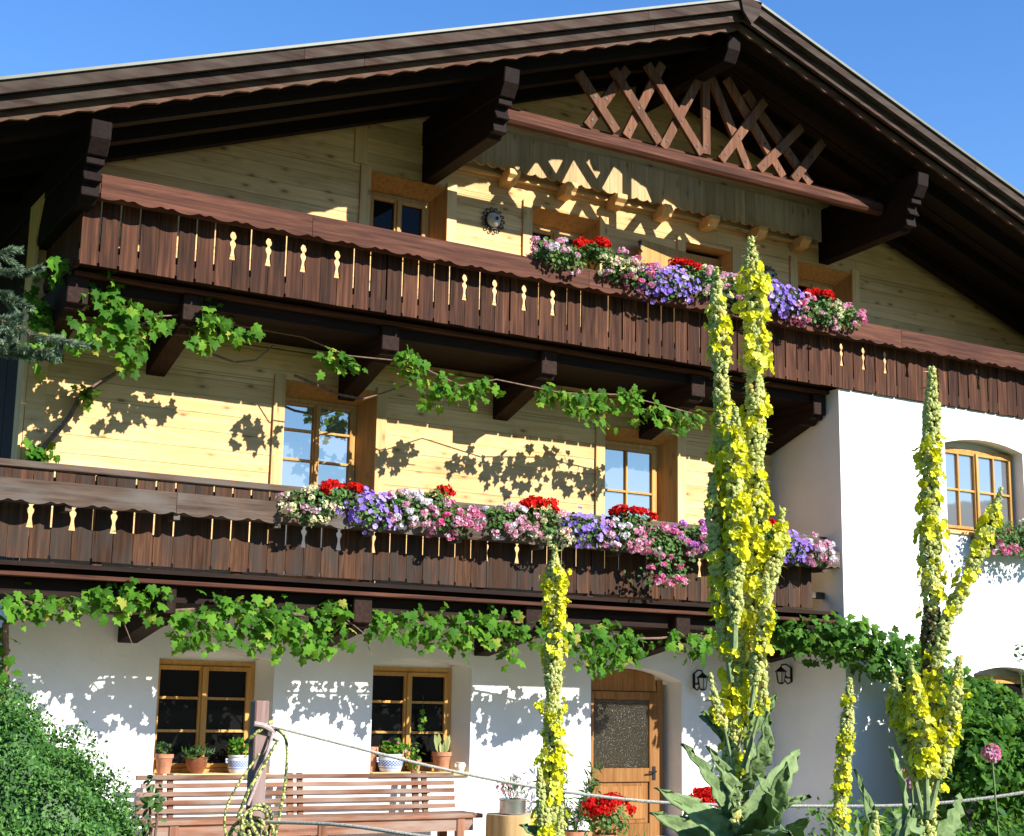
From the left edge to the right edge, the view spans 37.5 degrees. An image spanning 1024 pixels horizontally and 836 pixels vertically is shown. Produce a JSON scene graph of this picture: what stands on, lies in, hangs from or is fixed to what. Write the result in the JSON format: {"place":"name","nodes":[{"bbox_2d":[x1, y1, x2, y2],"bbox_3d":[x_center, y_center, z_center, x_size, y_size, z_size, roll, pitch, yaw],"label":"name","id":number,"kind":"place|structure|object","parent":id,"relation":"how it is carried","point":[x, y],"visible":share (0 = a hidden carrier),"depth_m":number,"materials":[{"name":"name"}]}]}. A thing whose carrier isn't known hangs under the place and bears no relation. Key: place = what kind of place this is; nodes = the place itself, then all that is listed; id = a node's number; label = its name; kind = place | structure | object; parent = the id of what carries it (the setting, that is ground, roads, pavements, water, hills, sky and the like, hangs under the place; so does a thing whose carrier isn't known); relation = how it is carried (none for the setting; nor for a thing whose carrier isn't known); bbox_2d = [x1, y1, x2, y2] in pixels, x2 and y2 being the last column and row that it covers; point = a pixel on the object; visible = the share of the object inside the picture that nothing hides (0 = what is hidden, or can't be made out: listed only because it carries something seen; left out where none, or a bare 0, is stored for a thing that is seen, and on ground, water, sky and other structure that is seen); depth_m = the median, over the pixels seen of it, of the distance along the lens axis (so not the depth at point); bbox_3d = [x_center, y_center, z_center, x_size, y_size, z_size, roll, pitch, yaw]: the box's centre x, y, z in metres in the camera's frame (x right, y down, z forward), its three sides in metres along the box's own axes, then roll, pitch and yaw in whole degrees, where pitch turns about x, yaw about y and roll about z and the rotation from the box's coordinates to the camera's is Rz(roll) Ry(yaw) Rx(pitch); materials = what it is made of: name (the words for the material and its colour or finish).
{"place":"outdoors","nodes":[
{"label":"outdoors","id":0,"kind":"place"},
{"bbox_2d":[0,0,1023,192],"label":"sky","id":1,"kind":"structure","parent":0,"point":[957,65],"materials":[{"name":"blue"}]},
{"bbox_2d":[683,786,720,821],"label":"geranium","id":2,"kind":"object","parent":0,"point":[703,794],"visible":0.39,"depth_m":16.70,"materials":[{"name":"red plant"}]},
{"bbox_2d":[902,769,916,835],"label":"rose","id":3,"kind":"object","parent":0,"point":[911,789],"visible":0.07,"depth_m":5.06,"materials":[{"name":"green plant"}]},
{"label":"terrace","id":4,"kind":"structure","parent":0,"visible":0},
{"bbox_2d":[133,771,482,835],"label":"bench","id":5,"kind":"object","parent":4,"relation":"on","point":[458,823],"visible":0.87,"depth_m":15.11,"materials":[{"name":"brown wood"}]},
{"bbox_2d":[0,577,718,705],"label":"grapevine","id":6,"kind":"object","parent":4,"relation":"on","point":[287,627],"visible":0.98,"depth_m":14.58,"materials":[{"name":"green plant"}]},
{"bbox_2d":[485,812,537,835],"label":"tree stump","id":7,"kind":"object","parent":4,"relation":"on","point":[497,824],"visible":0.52,"depth_m":15.32,"materials":[{"name":"brown wood"}]},
{"bbox_2d":[498,798,526,814],"bbox_3d":[0.004,4.005,15.568,0.304,0.158,0.304,7,-13,-30],"label":"metal pot","id":8,"kind":"object","parent":7,"relation":"on","point":[512,806],"visible":0.95,"depth_m":15.45,"materials":[{"name":"metal"}]},
{"bbox_2d":[495,774,527,798],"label":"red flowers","id":9,"kind":"object","parent":8,"relation":"on","point":[509,789],"visible":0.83,"depth_m":15.56,"materials":[{"name":"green plant"}]},
{"bbox_2d":[564,830,591,835],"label":"plant pot","id":10,"kind":"object","parent":4,"relation":"on","point":[573,833],"visible":0.57,"depth_m":15.83,"materials":[{"name":"ceramic"}]},
{"bbox_2d":[562,802,595,831],"bbox_3d":[0.700,4.243,15.983,0.423,0.372,0.368,3,-11,-11],"label":"petunia","id":11,"kind":"object","parent":10,"relation":"in","point":[576,827],"visible":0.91,"depth_m":15.93,"materials":[{"name":"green plant"}]},
{"bbox_2d":[592,833,617,835],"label":"plant pot","id":12,"kind":"object","parent":4,"relation":"on","point":[595,834],"visible":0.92,"depth_m":16.06,"materials":[{"name":"ceramic"}]},
{"bbox_2d":[579,792,636,834],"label":"geranium","id":13,"kind":"object","parent":12,"relation":"in","point":[595,808],"visible":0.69,"depth_m":16.04,"materials":[{"name":"red plant"}]},
{"bbox_2d":[1013,644,1023,699],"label":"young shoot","id":14,"kind":"object","parent":4,"relation":"on","point":[1016,656],"visible":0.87,"depth_m":18.81,"materials":[{"name":"green plant"}]},
{"bbox_3d":[0.636,4.604,16.442,0.294,0.200,0.294,7,-13,-30],"label":"plant pot","id":15,"kind":"object","parent":4,"relation":"on","visible":0},
{"bbox_2d":[530,756,602,829],"bbox_3d":[0.675,4.150,16.523,0.835,1.129,0.696,7,-13,-30],"label":"oleander","id":16,"kind":"object","parent":15,"relation":"in","point":[590,789],"visible":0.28,"depth_m":16.46,"materials":[{"name":"green plant"}]},
{"bbox_3d":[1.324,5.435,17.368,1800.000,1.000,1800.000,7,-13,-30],"label":"ground","id":17,"kind":"structure","parent":0,"visible":0},
{"bbox_2d":[0,245,91,363],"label":"spruce tree","id":18,"kind":"object","parent":17,"relation":"on","point":[8,322],"visible":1,"depth_m":9.25,"materials":[{"name":"plant"}]},
{"bbox_2d":[0,679,151,835],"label":"hedge","id":19,"kind":"object","parent":17,"relation":"on","point":[47,788],"visible":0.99,"depth_m":8.16,"materials":[{"name":"green plant"}]},
{"bbox_2d":[111,774,166,835],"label":"rose bush","id":20,"kind":"object","parent":17,"relation":"on","point":[151,804],"visible":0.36,"depth_m":8.55,"materials":[{"name":"green plant"}]},
{"bbox_2d":[245,700,268,835],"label":"post","id":21,"kind":"object","parent":17,"relation":"on","point":[259,712],"visible":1,"depth_m":7.29,"materials":[{"name":"brown wood"}]},
{"bbox_2d":[223,720,288,835],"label":"cord","id":22,"kind":"object","parent":21,"relation":"attached to","point":[249,823],"visible":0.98,"depth_m":7.21,"materials":[{"name":"fabric"}]},
{"bbox_2d":[264,820,430,835],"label":"garden rope","id":23,"kind":"object","parent":21,"relation":"attached to","point":[340,825],"visible":1,"depth_m":6.96,"materials":[{"name":"fabric"}]},
{"bbox_2d":[269,724,1023,807],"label":"garden rope","id":24,"kind":"object","parent":21,"relation":"attached to","point":[603,796],"visible":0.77,"depth_m":7.10,"materials":[{"name":"fabric"}]},
{"bbox_2d":[0,0,1023,835],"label":"farmhouse","id":25,"kind":"object","parent":17,"relation":"on","point":[340,194],"visible":0.82,"depth_m":16.73,"materials":[{"name":"white paint"}]},
{"bbox_2d":[155,754,173,773],"bbox_3d":[-3.428,3.405,14.860,0.185,0.190,0.185,7,-13,-30],"label":"plant pot","id":26,"kind":"object","parent":25,"relation":"on","point":[163,763],"visible":0.94,"depth_m":14.80,"materials":[{"name":"ceramic"}]},
{"bbox_2d":[155,741,172,753],"bbox_3d":[-3.434,3.258,14.876,0.152,0.149,0.151,0,-11,4],"label":"houseplant","id":27,"kind":"object","parent":26,"relation":"on","point":[159,746],"visible":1,"depth_m":14.86,"materials":[{"name":"green plant"}]},
{"bbox_2d":[185,757,207,773],"bbox_3d":[-3.147,3.461,15.046,0.229,0.160,0.229,7,-13,-30],"label":"plant pot","id":28,"kind":"object","parent":25,"relation":"on","point":[193,766],"visible":0.91,"depth_m":14.96,"materials":[{"name":"brown ceramic"}]},
{"bbox_2d":[181,744,214,764],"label":"succulent","id":29,"kind":"object","parent":28,"relation":"in","point":[190,755],"visible":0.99,"depth_m":15.01,"materials":[{"name":"green plant"}]},
{"bbox_2d":[153,659,269,774],"bbox_3d":[-3.056,3.042,15.280,1.212,1.155,0.390,7,-13,-30],"label":"window","id":30,"kind":"structure","parent":25,"relation":"in","point":[199,702],"depth_m":15.37,"materials":[{"name":"black"}]},
{"bbox_2d":[225,755,247,773],"bbox_3d":[-2.771,3.500,15.271,0.221,0.180,0.221,-2,-11,14],"label":"plant pot","id":31,"kind":"object","parent":25,"relation":"on","point":[237,764],"visible":0.81,"depth_m":15.18,"materials":[{"name":"white ceramic"}]},
{"bbox_2d":[226,737,248,756],"bbox_3d":[-2.772,3.353,15.293,0.248,0.246,0.242,1,-11,2],"label":"houseplant","id":32,"kind":"object","parent":31,"relation":"in","point":[237,743],"visible":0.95,"depth_m":15.25,"materials":[{"name":"green plant"}]},
{"bbox_2d":[277,379,376,581],"bbox_3d":[-2.051,0.769,16.277,1.120,2.240,0.310,7,-13,-30],"label":"window","id":33,"kind":"structure","parent":25,"relation":"in","point":[321,436],"depth_m":16.46,"materials":[{"name":"brown"}]},
{"bbox_2d":[14,255,709,560],"bbox_3d":[-1.272,0.346,15.919,7.927,2.844,1.257,7,-13,-30],"label":"grapevine","id":34,"kind":"object","parent":25,"relation":"attached to","point":[121,327],"visible":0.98,"depth_m":14.71,"materials":[{"name":"green plant"}]},
{"bbox_2d":[370,746,378,771],"bbox_3d":[-1.521,3.653,16.167,0.179,0.260,0.179,7,-13,-30],"label":"plant pot","id":35,"kind":"object","parent":25,"relation":"on","point":[373,762],"visible":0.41,"depth_m":16.11,"materials":[{"name":"ceramic"}]},
{"bbox_2d":[376,753,404,771],"bbox_3d":[-1.300,3.688,16.142,0.274,0.190,0.274,-2,-11,14],"label":"plant pot","id":36,"kind":"object","parent":25,"relation":"on","point":[386,764],"visible":0.74,"depth_m":16.04,"materials":[{"name":"white ceramic"}]},
{"bbox_2d":[379,738,408,754],"bbox_3d":[-1.254,3.540,16.178,0.367,0.237,0.271,7,-13,-30],"label":"houseplant","id":37,"kind":"object","parent":36,"relation":"in","point":[391,748],"visible":0.94,"depth_m":16.15,"materials":[{"name":"green plant"}]},
{"bbox_2d":[372,488,438,530],"bbox_3d":[-1.065,0.916,15.212,0.730,0.456,0.462,7,-13,-30],"label":"ivy geranium","id":38,"kind":"object","parent":25,"relation":"on","point":[403,494],"visible":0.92,"depth_m":15.14,"materials":[{"name":"white plant"}]},
{"bbox_2d":[370,170,446,240],"bbox_3d":[-1.262,-2.267,17.315,1.020,0.920,0.310,7,-13,-30],"label":"window","id":39,"kind":"structure","parent":25,"relation":"in","point":[390,211],"depth_m":17.43,"materials":[{"name":"black"}]},
{"bbox_2d":[404,743,424,771],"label":"hanging plant","id":40,"kind":"object","parent":25,"relation":"on","point":[412,755],"visible":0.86,"depth_m":16.24,"materials":[{"name":"green plant"}]},
{"bbox_2d":[370,666,470,775],"bbox_3d":[-1.050,3.304,16.467,1.202,1.155,0.390,7,-13,-30],"label":"window","id":41,"kind":"structure","parent":25,"relation":"in","point":[399,694],"depth_m":16.59,"materials":[{"name":"black"}]},
{"bbox_2d":[418,709,426,732],"bbox_3d":[-0.981,3.254,16.583,0.122,0.410,0.016,7,-13,-30],"label":"hanging tendril","id":42,"kind":"object","parent":25,"relation":"hanging from","point":[421,728],"visible":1,"depth_m":16.57,"materials":[{"name":"green plant"}]},
{"bbox_2d":[432,752,451,771],"bbox_3d":[-0.770,3.747,16.458,0.220,0.210,0.220,7,-13,-30],"label":"plant pot","id":43,"kind":"object","parent":25,"relation":"on","point":[441,759],"visible":0.99,"depth_m":16.38,"materials":[{"name":"ceramic"}]},
{"bbox_2d":[434,732,450,751],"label":"snake plant","id":44,"kind":"object","parent":43,"relation":"on","point":[440,746],"visible":1,"depth_m":16.48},
{"bbox_2d":[454,762,465,771],"bbox_3d":[-0.569,3.814,16.498,0.106,0.100,0.110,-2,-11,15],"label":"cup","id":45,"kind":"object","parent":25,"relation":"on","point":[459,766],"visible":0.91,"depth_m":16.46,"materials":[{"name":"beige"}]},
{"bbox_2d":[481,207,504,232],"bbox_3d":[-0.198,-2.333,17.725,0.323,0.318,0.112,7,-13,-30],"label":"wall lamp","id":46,"kind":"object","parent":25,"relation":"attached to","point":[492,219],"visible":1,"depth_m":17.71,"materials":[{"name":"black metal"}]},
{"bbox_2d":[532,205,598,269],"bbox_3d":[0.568,-2.028,18.398,1.020,0.920,0.310,7,-13,-30],"label":"window","id":47,"kind":"structure","parent":25,"relation":"in","point":[561,222],"depth_m":18.48,"materials":[{"name":"black"}]},
{"bbox_2d":[590,669,662,835],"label":"door","id":48,"kind":"structure","parent":25,"relation":"in","point":[627,727],"depth_m":18.01,"materials":[{"name":"brown wood"}]},
{"bbox_2d":[608,504,657,536],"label":"geranium","id":49,"kind":"object","parent":25,"relation":"on","point":[620,510],"visible":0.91,"depth_m":16.66,"materials":[{"name":"red plant"}]},
{"bbox_2d":[604,425,676,601],"bbox_3d":[1.477,1.245,18.362,1.130,2.210,0.310,7,-13,-30],"label":"window","id":50,"kind":"structure","parent":25,"relation":"in","point":[639,474],"depth_m":18.60,"materials":[{"name":"brown"}]},
{"bbox_2d":[638,239,686,285],"bbox_3d":[1.852,-1.266,18.753,0.881,1.820,0.116,11,-15,-42],"label":"door leaf","id":51,"kind":"structure","parent":25,"relation":"in","point":[651,252],"depth_m":18.82,"materials":[{"name":"brown wood"}]},
{"bbox_2d":[693,669,707,690],"bbox_3d":[2.286,3.162,18.212,0.152,0.256,0.250,3,-11,-10],"label":"wall lantern","id":52,"kind":"object","parent":25,"relation":"attached to","point":[701,683],"depth_m":18.14,"materials":[{"name":"black metal"}]},
{"bbox_2d":[687,253,720,342],"bbox_3d":[2.395,-1.182,19.461,0.750,1.900,0.055,7,-13,-30],"label":"door","id":53,"kind":"structure","parent":25,"relation":"in","point":[703,260],"depth_m":19.65,"materials":[{"name":"black"}]},
{"bbox_2d":[764,265,777,283],"bbox_3d":[3.402,-1.863,19.856,0.323,0.318,0.112,7,-13,-30],"label":"round wall lamp","id":54,"kind":"object","parent":25,"relation":"attached to","point":[770,272],"visible":0.49,"depth_m":19.85,"materials":[{"name":"black metal"}]},
{"bbox_2d":[775,664,792,684],"bbox_3d":[3.354,3.158,18.628,0.257,0.256,0.141,7,-13,-30],"label":"wall lantern","id":55,"kind":"object","parent":25,"relation":"attached to","point":[780,671],"depth_m":18.57,"materials":[{"name":"black metal"}]},
{"bbox_2d":[798,261,852,318],"bbox_3d":[4.147,-1.570,20.518,1.030,0.940,0.310,7,-13,-30],"label":"window","id":56,"kind":"structure","parent":25,"relation":"in","point":[823,277],"depth_m":20.66,"materials":[{"name":"black"}]},
{"bbox_2d":[767,610,971,819],"bbox_3d":[4.484,3.656,17.703,3.322,2.737,1.004,4,-11,-15],"label":"grapevine","id":57,"kind":"object","parent":25,"relation":"attached to","point":[848,636],"visible":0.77,"depth_m":17.64,"materials":[{"name":"green plant"}]},
{"bbox_2d":[945,446,1016,537],"bbox_3d":[6.113,0.987,19.723,1.452,1.165,0.270,7,-13,-30],"label":"window","id":58,"kind":"structure","parent":25,"relation":"in","point":[974,478],"depth_m":19.77,"materials":[{"name":"yellow"}]},
{"bbox_2d":[971,536,1023,553],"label":"flower box","id":59,"kind":"object","parent":25,"relation":"attached to","point":[974,537],"visible":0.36,"depth_m":19.36,"materials":[{"name":"wood"}]},
{"bbox_2d":[973,517,1023,556],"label":"ivy geranium","id":60,"kind":"object","parent":59,"relation":"in","point":[1000,544],"visible":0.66,"depth_m":19.08,"materials":[{"name":"pink plant"}]},
{"bbox_2d":[996,519,1023,559],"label":"ivy geranium","id":61,"kind":"object","parent":59,"relation":"in","point":[1020,535],"visible":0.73,"depth_m":19.33,"materials":[{"name":"green plant"}]},
{"bbox_2d":[974,675,1023,711],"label":"window","id":62,"kind":"structure","parent":25,"relation":"in","point":[1012,682],"depth_m":19.67,"materials":[{"name":"black"}]},
{"bbox_3d":[3.737,-1.154,18.372,1.190,0.182,0.184,7,-13,-30],"label":"flower box","id":63,"kind":"object","parent":25,"relation":"on","visible":0},
{"bbox_2d":[778,292,818,327],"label":"ivy geranium","id":64,"kind":"object","parent":63,"relation":"in","point":[806,308],"visible":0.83,"depth_m":17.93,"materials":[{"name":"pink plant"}]},
{"bbox_2d":[801,287,834,311],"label":"geranium","id":65,"kind":"object","parent":63,"relation":"in","point":[826,293],"visible":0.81,"depth_m":18.21,"materials":[{"name":"red plant"}]},
{"bbox_2d":[802,297,846,330],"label":"daisy bush","id":66,"kind":"object","parent":63,"relation":"in","point":[823,315],"visible":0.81,"depth_m":18.13,"materials":[{"name":"green plant"}]},
{"bbox_2d":[827,302,867,331],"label":"ivy geranium","id":67,"kind":"object","parent":63,"relation":"in","point":[857,314],"visible":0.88,"depth_m":18.31,"materials":[{"name":"pink plant"}]},
{"bbox_2d":[519,546,587,835],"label":"mullein","id":68,"kind":"object","parent":17,"relation":"on","point":[549,783],"visible":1,"depth_m":5.38,"materials":[{"name":"yellow plant"}]},
{"bbox_2d":[649,236,811,835],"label":"mullein","id":69,"kind":"object","parent":17,"relation":"on","point":[739,545],"visible":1,"depth_m":3.95,"materials":[{"name":"yellow plant"}]},
{"bbox_2d":[588,796,1023,835],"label":"ground cover","id":70,"kind":"object","parent":17,"relation":"on","point":[1014,827],"visible":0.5,"depth_m":15.85,"materials":[{"name":"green plant"}]},
{"bbox_2d":[810,677,860,835],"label":"mullein","id":71,"kind":"object","parent":17,"relation":"on","point":[843,780],"visible":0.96,"depth_m":5.84,"materials":[{"name":"yellow plant"}]},
{"bbox_2d":[826,746,916,835],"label":"mullein","id":72,"kind":"object","parent":17,"relation":"on","point":[901,827],"visible":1,"depth_m":3.79,"materials":[{"name":"green plant"}]},
{"bbox_2d":[885,366,1005,835],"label":"mullein","id":73,"kind":"object","parent":17,"relation":"on","point":[932,741],"visible":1,"depth_m":4.13,"materials":[{"name":"yellow plant"}]},
{"bbox_2d":[885,672,1023,833],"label":"shrub","id":74,"kind":"object","parent":17,"relation":"on","point":[989,716],"visible":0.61,"depth_m":16.76,"materials":[{"name":"green plant"}]},
{"bbox_2d":[981,743,1007,835],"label":"allium","id":75,"kind":"object","parent":17,"relation":"on","point":[997,756],"visible":1,"depth_m":6.34,"materials":[{"name":"green plant"}]},
{"bbox_3d":[-1.688,0.974,14.977,1.350,0.182,0.184,7,-13,-30],"label":"flower box","id":76,"kind":"object","parent":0,"visible":0},
{"bbox_2d":[275,484,344,527],"bbox_3d":[-1.971,0.854,14.662,0.719,0.434,0.481,7,-13,-30],"label":"daisy bush","id":77,"kind":"object","parent":76,"relation":"in","point":[289,507],"visible":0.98,"depth_m":14.55,"materials":[{"name":"white plant"}]},
{"bbox_2d":[317,478,363,505],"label":"geranium","id":78,"kind":"object","parent":76,"relation":"in","point":[328,486],"visible":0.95,"depth_m":14.85,"materials":[{"name":"red plant"}]},
{"bbox_2d":[335,486,401,534],"bbox_3d":[-1.443,0.920,15.001,0.722,0.483,0.460,7,-13,-30],"label":"petunia","id":79,"kind":"object","parent":76,"relation":"in","point":[362,519],"visible":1,"depth_m":14.91,"materials":[{"name":"purple plant"}]},
{"bbox_3d":[-0.547,1.123,15.653,1.280,0.182,0.184,7,-13,-30],"label":"flower box","id":80,"kind":"object","parent":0,"visible":0},
{"bbox_2d":[418,484,455,512],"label":"geranium","id":81,"kind":"object","parent":80,"relation":"in","point":[446,490],"visible":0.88,"depth_m":15.43,"materials":[{"name":"red plant"}]},
{"bbox_2d":[419,496,485,540],"bbox_3d":[-0.623,1.035,15.461,0.731,0.473,0.464,7,-13,-30],"label":"ivy geranium","id":82,"kind":"object","parent":80,"relation":"in","point":[467,522],"visible":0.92,"depth_m":15.34,"materials":[{"name":"pink plant"}]},
{"bbox_2d":[472,501,539,539],"bbox_3d":[-0.069,1.082,15.784,0.772,0.423,0.478,7,-13,-30],"label":"ivy geranium","id":83,"kind":"object","parent":80,"relation":"in","point":[510,523],"visible":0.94,"depth_m":15.69,"materials":[{"name":"pink plant"}]},
{"bbox_3d":[0.565,1.268,16.311,1.280,0.182,0.184,7,-13,-30],"label":"flower box","id":84,"kind":"object","parent":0,"visible":0},
{"bbox_2d":[515,495,559,523],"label":"geranium","id":85,"kind":"object","parent":84,"relation":"in","point":[539,502],"visible":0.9,"depth_m":16.02,"materials":[{"name":"red plant"}]},
{"bbox_2d":[530,509,576,548],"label":"daisy bush","id":86,"kind":"object","parent":84,"relation":"in","point":[551,529],"visible":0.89,"depth_m":15.98,"materials":[{"name":"beige plant"}]},
{"bbox_2d":[556,506,618,548],"bbox_3d":[0.816,1.194,16.342,0.823,0.467,0.483,7,-13,-30],"label":"petunia","id":87,"kind":"object","parent":84,"relation":"in","point":[588,527],"visible":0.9,"depth_m":16.20,"materials":[{"name":"purple plant"}]},
{"bbox_3d":[3.259,1.621,17.905,1.120,0.182,0.184,7,-13,-30],"label":"flower box","id":88,"kind":"object","parent":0,"visible":0},
{"bbox_2d":[784,529,816,566],"bbox_3d":[3.287,1.531,17.793,0.609,0.450,0.475,-1,-11,10],"label":"petunia","id":89,"kind":"object","parent":88,"relation":"in","point":[801,555],"visible":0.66,"depth_m":17.67,"materials":[{"name":"purple plant"}]},
{"bbox_2d":[793,531,838,567],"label":"ivy geranium","id":90,"kind":"object","parent":88,"relation":"in","point":[819,545],"visible":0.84,"depth_m":17.84,"materials":[{"name":"pink plant"}]},
{"bbox_3d":[0.744,-1.545,16.601,1.250,0.182,0.184,7,-13,-30],"label":"flower box","id":91,"kind":"object","parent":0,"visible":0},
{"bbox_2d":[526,236,586,274],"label":"ivy geranium","id":92,"kind":"object","parent":91,"relation":"in","point":[550,247],"visible":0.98,"depth_m":16.23,"materials":[{"name":"pink plant"}]},
{"bbox_2d":[573,236,614,269],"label":"geranium","id":93,"kind":"object","parent":91,"relation":"in","point":[592,249],"visible":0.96,"depth_m":16.59,"materials":[{"name":"red plant"}]},
{"bbox_2d":[597,246,645,284],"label":"daisy bush","id":94,"kind":"object","parent":91,"relation":"in","point":[616,265],"visible":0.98,"depth_m":16.61,"materials":[{"name":"white plant"}]},
{"bbox_3d":[1.826,-1.404,17.241,1.220,0.182,0.184,7,-13,-30],"label":"flower box","id":95,"kind":"object","parent":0,"visible":0},
{"bbox_2d":[620,255,669,293],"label":"ivy geranium","id":96,"kind":"object","parent":95,"relation":"in","point":[644,280],"visible":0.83,"depth_m":16.74,"materials":[{"name":"pink plant"}]},
{"bbox_2d":[635,262,701,303],"bbox_3d":[1.750,-1.506,17.035,0.910,0.488,0.494,7,-13,-30],"label":"petunia","id":97,"kind":"object","parent":95,"relation":"in","point":[665,283],"visible":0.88,"depth_m":16.93,"materials":[{"name":"purple plant"}]},
{"bbox_2d":[666,257,701,283],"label":"geranium","id":98,"kind":"object","parent":95,"relation":"in","point":[686,264],"visible":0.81,"depth_m":17.19,"materials":[{"name":"red plant"}]},
{"bbox_2d":[682,264,726,299],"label":"daisy bush","id":99,"kind":"object","parent":95,"relation":"in","point":[704,284],"visible":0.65,"depth_m":17.21,"materials":[{"name":"green plant"}]},
{"bbox_3d":[1.686,1.415,16.974,1.300,0.182,0.184,7,-13,-30],"label":"flower box","id":100,"kind":"object","parent":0,"visible":0},
{"bbox_2d":[590,517,647,553],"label":"ivy geranium","id":101,"kind":"object","parent":100,"relation":"in","point":[613,532],"visible":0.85,"depth_m":16.42,"materials":[{"name":"pink plant"}]},
{"bbox_2d":[624,521,701,588],"bbox_3d":[1.804,1.530,16.887,1.550,0.806,0.499,7,-13,-30],"label":"ivy geranium","id":102,"kind":"object","parent":100,"relation":"in","point":[665,551],"visible":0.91,"depth_m":16.68,"materials":[{"name":"pink plant"}]},
{"bbox_2d":[668,518,712,555],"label":"ivy geranium","id":103,"kind":"object","parent":100,"relation":"in","point":[694,543],"visible":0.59,"depth_m":16.91,"materials":[{"name":"pink plant"}]},
{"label":"flower box","id":104,"kind":"object","parent":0,"visible":0},
{"bbox_2d":[706,271,744,310],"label":"ivy geranium","id":105,"kind":"object","parent":104,"relation":"in","point":[727,290],"visible":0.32,"depth_m":17.42,"materials":[{"name":"pink plant"}]},
{"bbox_2d":[767,279,804,318],"bbox_3d":[3.159,-1.405,17.898,0.668,0.486,0.486,7,-13,-30],"label":"petunia","id":106,"kind":"object","parent":104,"relation":"in","point":[783,298],"visible":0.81,"depth_m":17.78,"materials":[{"name":"purple plant"}]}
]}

